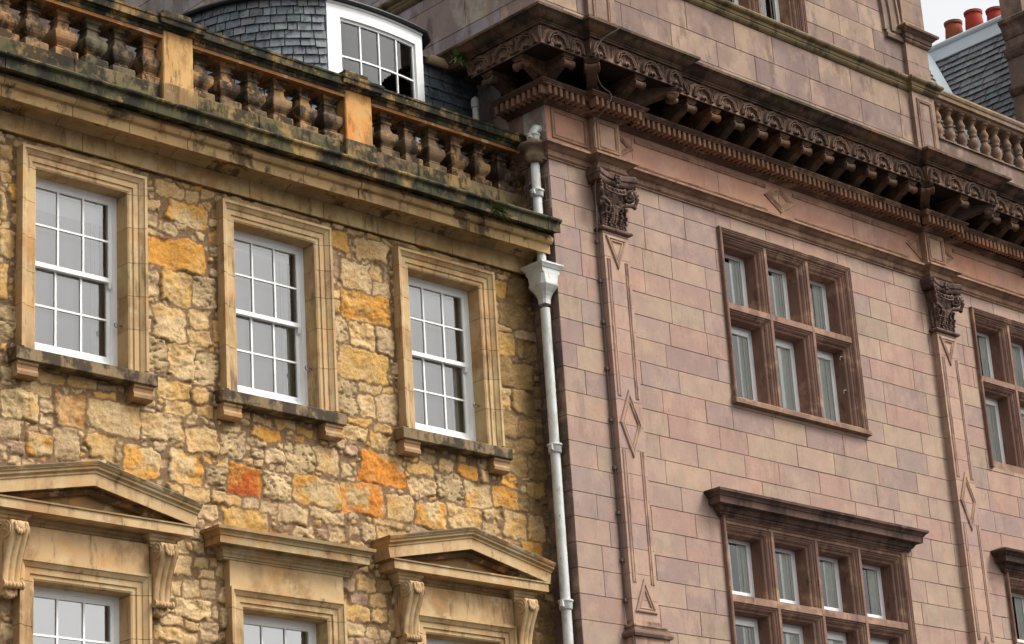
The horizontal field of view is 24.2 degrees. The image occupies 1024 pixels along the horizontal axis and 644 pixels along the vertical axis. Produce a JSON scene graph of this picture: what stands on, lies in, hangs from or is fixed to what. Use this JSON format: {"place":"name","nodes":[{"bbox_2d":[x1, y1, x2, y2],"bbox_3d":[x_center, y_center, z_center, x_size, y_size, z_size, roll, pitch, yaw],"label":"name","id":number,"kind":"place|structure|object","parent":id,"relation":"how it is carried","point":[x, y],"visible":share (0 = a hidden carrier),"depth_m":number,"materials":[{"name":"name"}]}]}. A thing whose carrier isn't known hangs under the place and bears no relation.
{"place":"outdoors","nodes":[
{"label":"outdoors","id":0,"kind":"place"},
{"bbox_2d":[921,0,999,45],"label":"sky","id":1,"kind":"structure","parent":0,"point":[934,12],"materials":[{"name":"white"}]},
{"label":"pavement","id":2,"kind":"structure","parent":0,"visible":0},
{"bbox_2d":[0,0,561,643],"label":"rubble house","id":3,"kind":"structure","parent":2,"relation":"on","point":[268,360],"depth_m":26.89,"materials":[{"name":"stone"}]},
{"bbox_2d":[7,143,157,404],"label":"window","id":4,"kind":"structure","parent":3,"relation":"in","point":[82,301],"depth_m":25.57,"materials":[{"name":"stone"}]},
{"bbox_2d":[0,460,202,643],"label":"window","id":5,"kind":"structure","parent":3,"relation":"in","point":[89,553],"depth_m":24.35,"materials":[{"name":"stone"}]},
{"bbox_2d":[213,198,346,441],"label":"window","id":6,"kind":"structure","parent":3,"relation":"in","point":[276,311],"depth_m":27.31,"materials":[{"name":"stone"}]},
{"bbox_2d":[200,524,376,643],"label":"window","id":7,"kind":"structure","parent":3,"relation":"in","point":[280,588],"depth_m":25.98,"materials":[{"name":"stone"}]},
{"bbox_2d":[391,246,512,475],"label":"window","id":8,"kind":"structure","parent":3,"relation":"in","point":[449,386],"depth_m":29.05,"materials":[{"name":"stone"}]},
{"bbox_2d":[371,527,555,643],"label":"window","id":9,"kind":"structure","parent":3,"relation":"in","point":[499,580],"depth_m":27.72,"materials":[{"name":"stone"}]},
{"bbox_2d":[471,96,479,119],"bbox_3d":[-0.435,-2.138,31.102,0.120,1.740,0.120,14,-26,-42],"label":"vent pipe","id":10,"kind":"object","parent":3,"relation":"on","point":[475,106],"visible":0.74,"depth_m":31.30,"materials":[{"name":"metal"}]},
{"bbox_2d":[488,200,514,226],"bbox_3d":[-0.117,-1.327,29.240,0.414,0.289,0.189,14,-26,-42],"label":"fern","id":11,"kind":"object","parent":3,"relation":"attached to","point":[497,209],"visible":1,"depth_m":29.26,"materials":[{"name":"green plant"}]},
{"bbox_2d":[10,0,1023,643],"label":"sandstone building","id":12,"kind":"structure","parent":2,"relation":"on","point":[810,238],"depth_m":32.84,"materials":[{"name":"pink stone"}]},
{"bbox_2d":[450,47,472,70],"bbox_3d":[-0.628,-3.382,30.836,0.461,0.318,0.226,14,-26,-42],"label":"fern","id":13,"kind":"object","parent":12,"relation":"attached to","point":[460,57],"visible":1,"depth_m":30.86,"materials":[{"name":"green plant"}]},
{"bbox_2d":[521,125,573,643],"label":"rainwater pipe","id":14,"kind":"object","parent":12,"relation":"attached to","point":[542,273],"visible":0.86,"depth_m":29.48,"materials":[{"name":"metal"}]},
{"bbox_2d":[593,23,634,643],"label":"lightning conductor","id":15,"kind":"object","parent":12,"relation":"attached to","point":[611,420],"visible":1,"depth_m":30.20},
{"bbox_2d":[728,0,808,33],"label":"window","id":16,"kind":"structure","parent":12,"relation":"in","point":[792,13],"depth_m":35.49,"materials":[{"name":"brown stone"}]},
{"bbox_2d":[716,225,872,436],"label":"window","id":17,"kind":"structure","parent":12,"relation":"in","point":[790,316],"depth_m":33.33,"materials":[{"name":"brown stone"}]},
{"bbox_2d":[704,486,928,643],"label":"window","id":18,"kind":"structure","parent":12,"relation":"in","point":[796,573],"depth_m":32.02,"materials":[{"name":"brown stone"}]},
{"bbox_2d":[969,306,1023,474],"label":"window","id":19,"kind":"structure","parent":12,"relation":"in","point":[998,340],"depth_m":36.60,"materials":[{"name":"brown stone"}]},
{"bbox_2d":[990,547,1023,643],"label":"window","id":20,"kind":"structure","parent":12,"relation":"in","point":[1010,561],"depth_m":35.02,"materials":[{"name":"brown stone"}]},
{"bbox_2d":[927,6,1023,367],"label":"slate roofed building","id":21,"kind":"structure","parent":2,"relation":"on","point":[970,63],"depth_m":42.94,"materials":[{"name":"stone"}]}
]}

